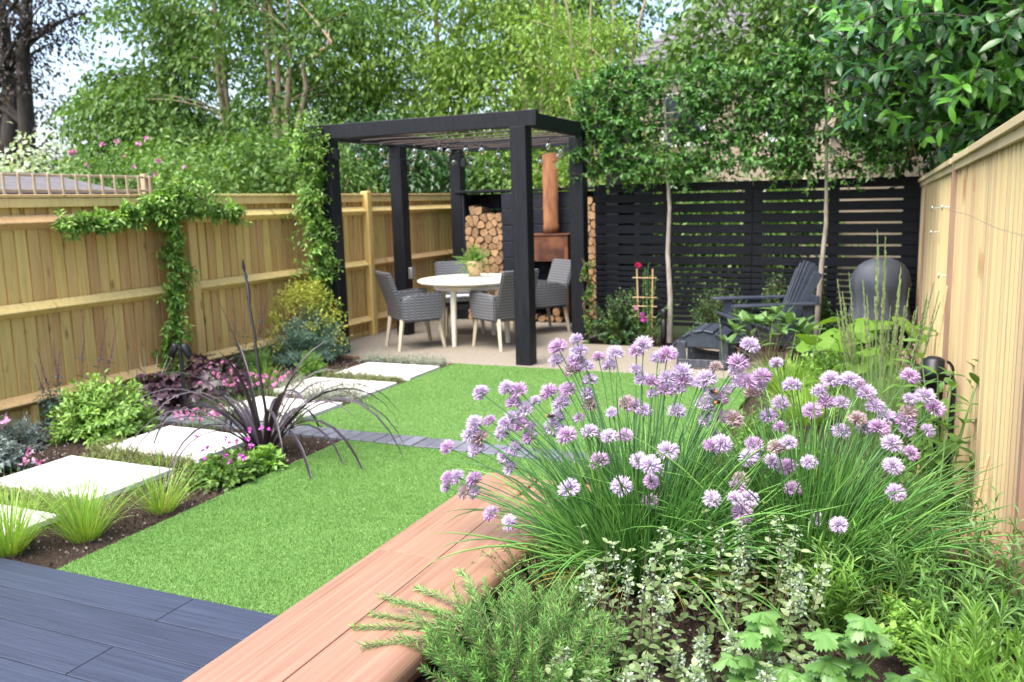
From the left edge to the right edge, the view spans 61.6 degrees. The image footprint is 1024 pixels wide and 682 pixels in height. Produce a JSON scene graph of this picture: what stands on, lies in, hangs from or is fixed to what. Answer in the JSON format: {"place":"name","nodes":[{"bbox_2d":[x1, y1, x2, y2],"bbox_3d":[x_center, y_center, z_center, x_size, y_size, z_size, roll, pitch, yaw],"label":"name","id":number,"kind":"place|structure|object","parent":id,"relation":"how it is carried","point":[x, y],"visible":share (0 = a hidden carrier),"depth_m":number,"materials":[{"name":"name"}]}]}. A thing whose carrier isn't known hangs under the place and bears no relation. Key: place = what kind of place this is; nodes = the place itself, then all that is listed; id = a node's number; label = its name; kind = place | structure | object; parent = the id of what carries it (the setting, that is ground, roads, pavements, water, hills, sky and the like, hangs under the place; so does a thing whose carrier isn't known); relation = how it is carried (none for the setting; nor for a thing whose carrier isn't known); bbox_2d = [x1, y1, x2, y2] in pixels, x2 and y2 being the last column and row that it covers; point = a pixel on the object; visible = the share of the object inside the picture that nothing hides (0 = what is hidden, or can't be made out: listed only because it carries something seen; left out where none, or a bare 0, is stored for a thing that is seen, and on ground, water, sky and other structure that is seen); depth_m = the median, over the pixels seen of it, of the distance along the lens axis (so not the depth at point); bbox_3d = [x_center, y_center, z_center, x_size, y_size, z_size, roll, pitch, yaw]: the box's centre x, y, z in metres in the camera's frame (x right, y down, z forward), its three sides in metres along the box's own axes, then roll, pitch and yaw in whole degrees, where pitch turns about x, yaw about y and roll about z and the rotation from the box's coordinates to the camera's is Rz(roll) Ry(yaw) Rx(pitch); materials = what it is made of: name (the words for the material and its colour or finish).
{"place":"outdoors","nodes":[
{"label":"outdoors","id":0,"kind":"place"},
{"bbox_2d":[0,0,140,173],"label":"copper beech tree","id":1,"kind":"object","parent":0,"point":[17,106],"visible":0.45,"depth_m":19.25,"materials":[{"name":"brown plant"}]},
{"bbox_2d":[3,454,173,543],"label":"fine grass","id":2,"kind":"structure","parent":0,"point":[83,531],"depth_m":4.28,"materials":[{"name":"plant"}]},
{"bbox_2d":[98,446,216,514],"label":"fine grass","id":3,"kind":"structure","parent":0,"point":[160,505],"depth_m":4.65,"materials":[{"name":"plant"}]},
{"bbox_2d":[0,356,445,568],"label":"soil border","id":4,"kind":"object","parent":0,"point":[66,557],"visible":0.14,"depth_m":4.76,"materials":[{"name":"soil"}]},
{"bbox_2d":[0,413,44,472],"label":"cranesbill","id":5,"kind":"object","parent":4,"relation":"on","point":[6,462],"visible":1,"depth_m":5.50,"materials":[{"name":"pink plant"}]},
{"bbox_2d":[0,411,59,457],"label":"lavender","id":6,"kind":"object","parent":4,"relation":"on","point":[27,436],"visible":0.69,"depth_m":6.00,"materials":[{"name":"grey plant"}]},
{"bbox_2d":[0,464,77,557],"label":"fine grass","id":7,"kind":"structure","parent":4,"relation":"on","point":[10,545],"depth_m":4.14,"materials":[{"name":"plant"}]},
{"bbox_2d":[0,475,113,518],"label":"thyme","id":8,"kind":"object","parent":4,"relation":"on","point":[19,496],"visible":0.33,"depth_m":4.85,"materials":[{"name":"green plant"}]},
{"bbox_2d":[32,341,92,425],"bbox_3d":[-3.604,0.332,6.782,0.383,0.721,0.637,-2,9,-1],"label":"salvia","id":9,"kind":"object","parent":4,"relation":"on","point":[49,404],"visible":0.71,"depth_m":6.64,"materials":[{"name":"purple plant"}]},
{"bbox_2d":[0,455,172,501],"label":"paving slab","id":10,"kind":"structure","parent":4,"relation":"on","point":[69,462],"depth_m":5.27,"materials":[{"name":"stone"}]},
{"bbox_2d":[43,369,163,448],"bbox_3d":[-3.021,0.463,6.339,0.835,0.530,0.816,2,10,24],"label":"pittosporum","id":11,"kind":"object","parent":4,"relation":"on","point":[104,411],"visible":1,"depth_m":6.18,"materials":[{"name":"green plant"}]},
{"bbox_2d":[79,441,195,470],"bbox_3d":[-2.441,0.746,5.610,0.903,0.117,0.379,2,10,24],"label":"thyme","id":12,"kind":"object","parent":4,"relation":"on","point":[140,459],"visible":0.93,"depth_m":5.61,"materials":[{"name":"green plant"}]},
{"bbox_2d":[119,373,193,416],"bbox_3d":[-2.909,0.458,6.994,0.589,0.419,0.584,2,10,24],"label":"heuchera","id":13,"kind":"object","parent":4,"relation":"on","point":[159,398],"visible":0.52,"depth_m":6.90,"materials":[{"name":"purple plant"}]},
{"bbox_2d":[105,426,248,462],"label":"paving slab","id":14,"kind":"structure","parent":4,"relation":"on","point":[169,439],"depth_m":5.96,"materials":[{"name":"stone"}]},
{"bbox_2d":[168,342,193,413],"bbox_3d":[-2.622,0.302,6.846,0.236,0.584,0.082,2,10,24],"label":"spike spotlight","id":15,"kind":"object","parent":4,"relation":"on","point":[185,349],"visible":0.98,"depth_m":6.81,"materials":[{"name":"black metal"}]},
{"bbox_2d":[178,353,259,403],"bbox_3d":[-2.621,0.308,7.615,0.673,0.450,0.732,7,12,42],"label":"heuchera","id":16,"kind":"object","parent":4,"relation":"on","point":[192,381],"visible":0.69,"depth_m":7.45,"materials":[{"name":"purple plant"}]},
{"bbox_2d":[0,358,448,568],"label":"bark crumbs","id":17,"kind":"object","parent":4,"relation":"on","point":[125,525],"visible":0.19,"depth_m":5.36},
{"bbox_2d":[179,426,270,493],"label":"geranium","id":18,"kind":"object","parent":4,"relation":"on","point":[239,468],"visible":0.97,"depth_m":5.12,"materials":[{"name":"green plant"}]},
{"bbox_2d":[125,259,407,488],"bbox_3d":[-1.640,0.120,5.578,1.888,1.293,1.442,-2,9,-5],"label":"phormium","id":19,"kind":"object","parent":4,"relation":"on","point":[247,418],"visible":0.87,"depth_m":5.62,"materials":[{"name":"purple plant"}]},
{"bbox_2d":[246,443,287,477],"bbox_3d":[-1.542,0.742,5.360,0.324,0.215,0.301,2,10,24],"label":"young heuchera","id":20,"kind":"object","parent":4,"relation":"on","point":[273,459],"visible":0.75,"depth_m":5.33,"materials":[{"name":"green plant"}]},
{"bbox_2d":[217,396,342,422],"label":"paving slab","id":21,"kind":"structure","parent":4,"relation":"on","point":[321,409],"depth_m":6.94,"materials":[{"name":"stone"}]},
{"bbox_2d":[263,271,352,368],"bbox_3d":[-2.136,-0.225,9.013,0.942,1.028,0.940,2,10,24],"label":"euphorbia","id":22,"kind":"object","parent":4,"relation":"on","point":[306,338],"visible":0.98,"depth_m":8.93,"materials":[{"name":"green plant"}]},
{"bbox_2d":[274,377,396,399],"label":"paving slab","id":23,"kind":"structure","parent":4,"relation":"on","point":[379,386],"depth_m":7.70,"materials":[{"name":"stone"}]},
{"bbox_2d":[337,362,439,380],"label":"paving slab","id":24,"kind":"structure","parent":4,"relation":"on","point":[408,372],"depth_m":8.40,"materials":[{"name":"stone"}]},
{"bbox_2d":[57,440,590,615],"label":"lawn","id":25,"kind":"structure","parent":0,"point":[259,559],"depth_m":4.27,"materials":[{"name":"plant"}]},
{"bbox_2d":[0,0,904,171],"label":"sky","id":26,"kind":"structure","parent":0,"point":[114,51],"materials":[{"name":"white"}]},
{"bbox_2d":[297,363,749,466],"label":"lawn","id":27,"kind":"structure","parent":0,"point":[432,392],"depth_m":6.82,"materials":[{"name":"plant"}]},
{"bbox_2d":[343,313,789,384],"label":"patio","id":28,"kind":"structure","parent":0,"point":[484,350],"depth_m":9.65,"materials":[{"name":"beige stone"}]},
{"bbox_2d":[375,271,446,351],"bbox_3d":[-1.164,-0.366,9.811,0.675,0.885,0.608,-6,10,-25],"label":"wicker armchair","id":29,"kind":"object","parent":28,"relation":"on","point":[413,305],"visible":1,"depth_m":9.59,"materials":[{"name":"grey wicker"}]},
{"bbox_2d":[434,261,485,335],"bbox_3d":[-0.669,-0.556,10.910,0.608,0.885,0.675,-4,9,-14],"label":"wicker armchair","id":30,"kind":"object","parent":28,"relation":"on","point":[448,268],"visible":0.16,"depth_m":11.04,"materials":[{"name":"grey wicker"}]},
{"bbox_2d":[417,273,509,346],"bbox_3d":[-0.450,-0.372,10.160,1.310,0.748,1.310,2,10,24],"label":"dining table","id":31,"kind":"object","parent":28,"relation":"on","point":[452,284],"visible":0.59,"depth_m":9.78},
{"bbox_2d":[455,244,491,276],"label":"potted plant","id":32,"kind":"object","parent":31,"relation":"on","point":[474,265],"visible":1,"depth_m":10.04,"materials":[{"name":"green plant"}]},
{"bbox_2d":[308,109,629,365],"bbox_3d":[-0.297,-1.263,10.244,2.620,2.473,3.178,2,10,24],"label":"pergola","id":33,"kind":"object","parent":28,"relation":"on","point":[521,125],"visible":0.78,"depth_m":9.34,"materials":[{"name":"black metal"}]},
{"bbox_2d":[281,106,347,358],"bbox_3d":[-2.117,-1.073,9.239,0.678,2.823,0.611,-7,10,-29],"label":"jasmine","id":34,"kind":"object","parent":33,"relation":"attached to","point":[304,152],"visible":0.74,"depth_m":9.14,"materials":[{"name":"green plant"}]},
{"bbox_2d":[339,137,598,172],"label":"string lights","id":35,"kind":"object","parent":33,"relation":"hanging from","point":[448,152],"visible":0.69,"depth_m":9.91,"materials":[{"name":"black"}]},
{"bbox_2d":[469,269,538,351],"bbox_3d":[-0.073,-0.367,9.629,0.608,0.885,0.675,-8,11,-35],"label":"wicker armchair","id":36,"kind":"object","parent":28,"relation":"on","point":[498,309],"visible":0.57,"depth_m":9.38,"materials":[{"name":"grey wicker"}]},
{"bbox_2d":[512,259,570,330],"bbox_3d":[0.399,-0.563,10.773,0.675,0.885,0.608,-6,10,-27],"label":"wicker armchair","id":37,"kind":"object","parent":28,"relation":"on","point":[552,291],"visible":0.71,"depth_m":10.58,"materials":[{"name":"grey wicker"}]},
{"bbox_2d":[534,153,571,322],"bbox_3d":[0.492,-1.376,11.550,0.710,2.240,0.420,2,10,24],"label":"outdoor fireplace","id":38,"kind":"object","parent":28,"relation":"on","point":[551,242],"visible":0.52,"depth_m":11.36,"materials":[{"name":"metal"}]},
{"bbox_2d":[454,186,662,322],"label":"log store","id":39,"kind":"structure","parent":28,"relation":"on","point":[501,203],"depth_m":11.66,"materials":[{"name":"wood"}]},
{"bbox_2d":[672,323,741,369],"bbox_3d":[1.890,0.045,8.316,0.587,0.372,0.538,2,10,24],"label":"footstool","id":40,"kind":"object","parent":28,"relation":"on","point":[703,335],"visible":0.88,"depth_m":8.16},
{"bbox_2d":[714,301,823,369],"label":"hosta","id":41,"kind":"object","parent":28,"relation":"on","point":[788,317],"visible":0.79,"depth_m":7.82,"materials":[{"name":"green plant"}]},
{"bbox_2d":[712,260,827,361],"bbox_3d":[2.603,-0.321,8.665,0.997,0.956,0.840,-2,9,-2],"label":"lounge chair","id":42,"kind":"object","parent":28,"relation":"on","point":[801,298],"visible":0.73,"depth_m":8.47,"materials":[{"name":"wood"}]},
{"bbox_2d":[585,336,958,524],"bbox_3d":[1.365,0.525,6.802,3.640,0.022,6.800,2,10,24],"label":"soil bed","id":43,"kind":"object","parent":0,"point":[750,402],"visible":0.05,"depth_m":6.78,"materials":[{"name":"soil"}]},
{"bbox_2d":[155,414,674,475],"bbox_3d":[-0.907,0.696,5.988,4.096,0.054,0.211,2,10,24],"label":"brick strip","id":44,"kind":"object","parent":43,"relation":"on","point":[373,437],"visible":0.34,"depth_m":5.97,"materials":[{"name":"brick"}]},
{"bbox_2d":[579,258,595,343],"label":"climbing plant","id":45,"kind":"object","parent":43,"relation":"on","point":[587,295],"visible":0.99,"depth_m":9.87,"materials":[{"name":"green plant"}]},
{"bbox_2d":[583,287,655,345],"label":"evergreen shrub","id":46,"kind":"object","parent":43,"relation":"on","point":[620,325],"visible":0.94,"depth_m":9.78,"materials":[{"name":"green plant"}]},
{"bbox_2d":[620,262,674,343],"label":"climbing rose","id":47,"kind":"object","parent":43,"relation":"on","point":[638,266],"visible":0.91,"depth_m":9.64,"materials":[{"name":"green plant"}]},
{"bbox_2d":[552,38,758,342],"bbox_3d":[1.563,-1.602,9.512,2.303,3.273,0.832,2,10,24],"label":"pleached tree","id":48,"kind":"object","parent":43,"relation":"on","point":[603,164],"visible":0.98,"depth_m":9.35,"materials":[{"name":"green plant"}]},
{"bbox_2d":[684,279,759,343],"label":"evergreen shrub","id":49,"kind":"object","parent":43,"relation":"on","point":[707,317],"visible":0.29,"depth_m":9.50,"materials":[{"name":"green plant"}]},
{"bbox_2d":[705,405,809,463],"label":"perennial","id":50,"kind":"object","parent":43,"relation":"on","point":[750,427],"visible":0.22,"depth_m":5.41,"materials":[{"name":"green plant"}]},
{"bbox_2d":[594,176,921,347],"bbox_3d":[2.632,-0.887,9.611,3.555,1.809,0.157,2,10,24],"label":"slatted fence","id":51,"kind":"object","parent":43,"relation":"on","point":[753,218],"visible":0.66,"depth_m":9.56,"materials":[{"name":"wood"}]},
{"bbox_2d":[718,13,935,334],"bbox_3d":[3.197,-1.593,8.826,2.120,3.384,0.858,2,10,24],"label":"pleached tree","id":52,"kind":"object","parent":43,"relation":"on","point":[794,53],"visible":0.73,"depth_m":8.74,"materials":[{"name":"green plant"}]},
{"bbox_2d":[777,346,884,402],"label":"perennial","id":53,"kind":"object","parent":43,"relation":"on","point":[828,363],"visible":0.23,"depth_m":6.98,"materials":[{"name":"green plant"}]},
{"bbox_2d":[796,316,937,410],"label":"lime leaved plant","id":54,"kind":"object","parent":43,"relation":"on","point":[809,341],"visible":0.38,"depth_m":6.33,"materials":[{"name":"green plant"}]},
{"bbox_2d":[799,229,940,462],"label":"feather reed grass","id":55,"kind":"object","parent":43,"relation":"on","point":[891,392],"depth_m":5.13,"materials":[{"name":"plant"}]},
{"bbox_2d":[847,257,912,350],"bbox_3d":[3.700,-0.357,8.657,0.626,0.969,0.487,2,10,24],"label":"covered barbecue","id":56,"kind":"object","parent":43,"relation":"on","point":[865,271],"visible":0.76,"depth_m":8.46,"materials":[{"name":"black metal"}]},
{"bbox_2d":[876,335,979,525],"bbox_3d":[2.022,0.476,4.064,0.528,0.869,1.149,4,11,33],"label":"tall perennial","id":57,"kind":"object","parent":43,"relation":"on","point":[941,455],"visible":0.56,"depth_m":3.91,"materials":[{"name":"green plant"}]},
{"bbox_2d":[907,356,955,494],"bbox_3d":[2.317,0.460,4.754,0.216,0.762,0.216,2,10,24],"label":"garden lantern","id":58,"kind":"object","parent":43,"relation":"on","point":[935,363],"visible":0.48,"depth_m":4.66,"materials":[{"name":"black metal"}]},
{"bbox_2d":[915,111,1023,595],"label":"wooden fence","id":59,"kind":"object","parent":43,"relation":"on","point":[971,246],"visible":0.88,"depth_m":3.79,"materials":[{"name":"wood"}]},
{"bbox_2d":[743,351,825,395],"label":"ornamental grass","id":60,"kind":"object","parent":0,"point":[793,370],"depth_m":7.03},
{"bbox_2d":[615,268,967,526],"bbox_3d":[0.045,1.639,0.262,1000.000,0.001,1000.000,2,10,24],"label":"ground","id":61,"kind":"structure","parent":0,"point":[679,331],"depth_m":11.12,"materials":[{"name":"brown soil"}]},
{"bbox_2d":[0,121,127,187],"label":"variegated shrub","id":62,"kind":"object","parent":61,"relation":"on","point":[15,167],"visible":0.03,"depth_m":11.13,"materials":[{"name":"beige plant"}]},
{"bbox_2d":[0,172,133,197],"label":"garden shed","id":63,"kind":"structure","parent":61,"relation":"on","point":[26,182],"depth_m":9.41,"materials":[{"name":"grey"}]},
{"bbox_2d":[0,172,152,197],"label":"trellis","id":64,"kind":"object","parent":61,"relation":"on","point":[146,186],"visible":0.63,"depth_m":7.99,"materials":[{"name":"wood"}]},
{"bbox_2d":[0,558,276,681],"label":"deck","id":65,"kind":"structure","parent":61,"relation":"on","point":[56,625],"depth_m":3.30,"materials":[{"name":"blue"}]},
{"bbox_2d":[38,131,239,197],"bbox_3d":[-5.024,-1.268,11.597,3.082,2.958,3.069,2,10,24],"label":"rose bush","id":66,"kind":"object","parent":61,"relation":"on","point":[162,167],"visible":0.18,"depth_m":10.98,"materials":[{"name":"green plant"}]},
{"bbox_2d":[31,0,254,181],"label":"leafy tree","id":67,"kind":"object","parent":61,"relation":"on","point":[85,109],"visible":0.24,"depth_m":16.61,"materials":[{"name":"green plant"}]},
{"bbox_2d":[51,128,282,197],"bbox_3d":[-5.068,-1.293,12.449,4.183,3.552,3.881,-8,11,-35],"label":"garden shrub","id":68,"kind":"object","parent":61,"relation":"on","point":[201,156],"visible":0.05,"depth_m":12.11,"materials":[{"name":"green plant"}]},
{"bbox_2d":[64,0,343,190],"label":"ash tree","id":69,"kind":"object","parent":61,"relation":"on","point":[220,77],"visible":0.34,"depth_m":16.14,"materials":[{"name":"green plant"}]},
{"bbox_2d":[0,191,452,432],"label":"wooden fence","id":70,"kind":"object","parent":61,"relation":"on","point":[54,286],"visible":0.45,"depth_m":7.69,"materials":[{"name":"wood"}]},
{"bbox_2d":[51,166,252,385],"bbox_3d":[-3.084,-0.509,7.710,0.501,2.082,2.206,2,10,24],"label":"jasmine","id":71,"kind":"object","parent":70,"relation":"attached to","point":[170,205],"visible":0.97,"depth_m":7.67,"materials":[{"name":"green plant"}]},
{"bbox_2d":[108,0,442,193],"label":"ash tree","id":72,"kind":"object","parent":61,"relation":"on","point":[279,115],"visible":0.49,"depth_m":15.08,"materials":[{"name":"green plant"}]},
{"bbox_2d":[200,113,389,196],"bbox_3d":[-3.451,-1.632,13.209,3.667,3.560,3.914,2,10,24],"label":"garden shrub","id":73,"kind":"object","parent":61,"relation":"on","point":[277,165],"visible":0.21,"depth_m":12.40,"materials":[{"name":"green plant"}]},
{"bbox_2d":[250,0,482,183],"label":"leafy tree","id":74,"kind":"object","parent":61,"relation":"on","point":[320,72],"visible":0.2,"depth_m":15.94,"materials":[{"name":"green plant"}]},
{"bbox_2d":[340,105,495,195],"bbox_3d":[-1.866,-1.831,14.444,3.954,4.229,3.741,2,10,24],"label":"garden shrub","id":75,"kind":"object","parent":61,"relation":"on","point":[440,170],"visible":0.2,"depth_m":13.48,"materials":[{"name":"green plant"}]},
{"bbox_2d":[294,0,559,174],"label":"leafy tree","id":76,"kind":"object","parent":61,"relation":"on","point":[417,94],"visible":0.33,"depth_m":15.81,"materials":[{"name":"green plant"}]},
{"bbox_2d":[408,129,569,209],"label":"garden shrub","id":77,"kind":"object","parent":61,"relation":"on","point":[496,173],"visible":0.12,"depth_m":13.75,"materials":[{"name":"green plant"}]},
{"bbox_2d":[391,0,643,178],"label":"leafy tree","id":78,"kind":"object","parent":61,"relation":"on","point":[508,8],"visible":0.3,"depth_m":15.12,"materials":[{"name":"green plant"}]},
{"bbox_2d":[485,0,673,157],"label":"leafy tree","id":79,"kind":"object","parent":61,"relation":"on","point":[652,12],"visible":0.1,"depth_m":23.57,"materials":[{"name":"green plant"}]},
{"bbox_2d":[182,472,1012,681],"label":"raised bed","id":80,"kind":"object","parent":61,"relation":"on","point":[312,637],"visible":0.27,"depth_m":2.54,"materials":[{"name":"brown wood"}]},
{"bbox_2d":[413,542,1023,681],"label":"soil planter","id":81,"kind":"object","parent":80,"relation":"in","point":[893,662],"visible":0.09,"depth_m":2.53,"materials":[{"name":"soil"}]},
{"bbox_2d":[348,566,634,681],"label":"rosemary","id":82,"kind":"object","parent":81,"relation":"on","point":[539,649],"visible":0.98,"depth_m":2.29,"materials":[{"name":"plant"}]},
{"bbox_2d":[471,526,624,607],"bbox_3d":[0.121,0.722,2.780,0.490,0.205,0.510,2,10,24],"label":"lemon thyme","id":83,"kind":"object","parent":81,"relation":"on","point":[539,584],"visible":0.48,"depth_m":2.73,"materials":[{"name":"green plant"}]},
{"bbox_2d":[544,646,661,681],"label":"oregano","id":84,"kind":"object","parent":81,"relation":"on","point":[649,667],"visible":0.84,"depth_m":2.08,"materials":[{"name":"green plant"}]},
{"bbox_2d":[574,524,708,679],"bbox_3d":[0.319,0.694,2.350,0.444,0.371,0.287,6,12,38],"label":"oregano","id":85,"kind":"object","parent":81,"relation":"on","point":[654,647],"visible":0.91,"depth_m":2.30,"materials":[{"name":"green plant"}]},
{"bbox_2d":[420,332,908,649],"bbox_3d":[0.374,0.405,2.753,1.413,0.834,1.453,-4,9,-14],"label":"chive plant","id":86,"kind":"object","parent":81,"relation":"on","point":[576,506],"visible":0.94,"depth_m":2.78,"materials":[{"name":"green plant"}]},
{"bbox_2d":[424,542,1023,681],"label":"bark crumbs","id":87,"kind":"object","parent":81,"relation":"on","point":[717,638],"visible":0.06,"depth_m":2.55,"materials":[{"name":"soil"}]},
{"bbox_2d":[663,627,820,681],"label":"oregano","id":88,"kind":"object","parent":81,"relation":"on","point":[702,657],"visible":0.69,"depth_m":2.18,"materials":[{"name":"green plant"}]},
{"bbox_2d":[664,499,836,662],"bbox_3d":[0.689,0.674,2.467,0.471,0.353,0.493,2,10,24],"label":"oregano","id":89,"kind":"object","parent":81,"relation":"on","point":[791,636],"visible":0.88,"depth_m":2.40,"materials":[{"name":"green plant"}]},
{"bbox_2d":[710,609,815,681],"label":"coriander","id":90,"kind":"object","parent":81,"relation":"on","point":[761,627],"visible":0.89,"depth_m":2.09,"materials":[{"name":"green plant"}]},
{"bbox_2d":[571,357,1023,643],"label":"chive plant","id":91,"kind":"object","parent":81,"relation":"on","point":[843,487],"visible":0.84,"depth_m":2.68,"materials":[{"name":"green plant"}]},
{"bbox_2d":[802,613,895,681],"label":"coriander","id":92,"kind":"object","parent":81,"relation":"on","point":[828,668],"visible":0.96,"depth_m":2.00,"materials":[{"name":"green plant"}]},
{"bbox_2d":[771,515,930,634],"bbox_3d":[0.983,0.678,2.509,0.472,0.318,0.429,2,10,24],"label":"tarragon","id":93,"kind":"object","parent":81,"relation":"on","point":[836,609],"visible":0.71,"depth_m":2.47,"materials":[{"name":"green plant"}]},
{"bbox_2d":[809,477,1023,648],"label":"tarragon","id":94,"kind":"object","parent":81,"relation":"on","point":[934,589],"visible":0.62,"depth_m":2.47,"materials":[{"name":"green plant"}]},
{"bbox_2d":[877,592,1023,676],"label":"parsley","id":95,"kind":"object","parent":81,"relation":"on","point":[898,629],"visible":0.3,"depth_m":2.26,"materials":[{"name":"green plant"}]},
{"bbox_2d":[896,586,1023,681],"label":"tarragon","id":96,"kind":"object","parent":81,"relation":"on","point":[980,665],"visible":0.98,"depth_m":1.99,"materials":[{"name":"green plant"}]},
{"bbox_2d":[473,0,723,212],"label":"sapling tree","id":97,"kind":"object","parent":61,"relation":"on","point":[596,31],"visible":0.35,"depth_m":12.66,"materials":[{"name":"green plant"}]},
{"bbox_2d":[591,140,744,305],"bbox_3d":[2.373,-1.263,13.641,3.500,3.812,3.415,-5,10,-20],"label":"garden shrub","id":98,"kind":"object","parent":61,"relation":"on","point":[700,180],"visible":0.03,"depth_m":13.01,"materials":[{"name":"green plant"}]},
{"bbox_2d":[621,0,855,267],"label":"house","id":99,"kind":"structure","parent":61,"relation":"on","point":[658,41],"depth_m":19.65,"materials":[{"name":"grey brick"}]},
{"bbox_2d":[637,0,847,297],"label":"leafy tree","id":100,"kind":"object","parent":61,"relation":"on","point":[686,35],"visible":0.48,"depth_m":12.68,"materials":[{"name":"green plant"}]},
{"bbox_2d":[654,159,865,313],"bbox_3d":[3.563,-1.133,12.878,3.447,3.129,3.410,2,10,24],"label":"garden shrub","id":101,"kind":"object","parent":61,"relation":"on","point":[766,176],"visible":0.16,"depth_m":12.24,"materials":[{"name":"green plant"}]},
{"bbox_2d":[823,126,949,304],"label":"outbuilding","id":102,"kind":"structure","parent":61,"relation":"on","point":[834,143],"depth_m":12.08,"materials":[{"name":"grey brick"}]},
{"bbox_2d":[768,0,1023,188],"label":"laurel tree","id":103,"kind":"object","parent":61,"relation":"on","point":[971,73],"visible":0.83,"depth_m":6.39,"materials":[{"name":"green plant"}]},
{"bbox_2d":[751,374,853,426],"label":"ornamental grass","id":104,"kind":"object","parent":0,"point":[807,398],"depth_m":6.08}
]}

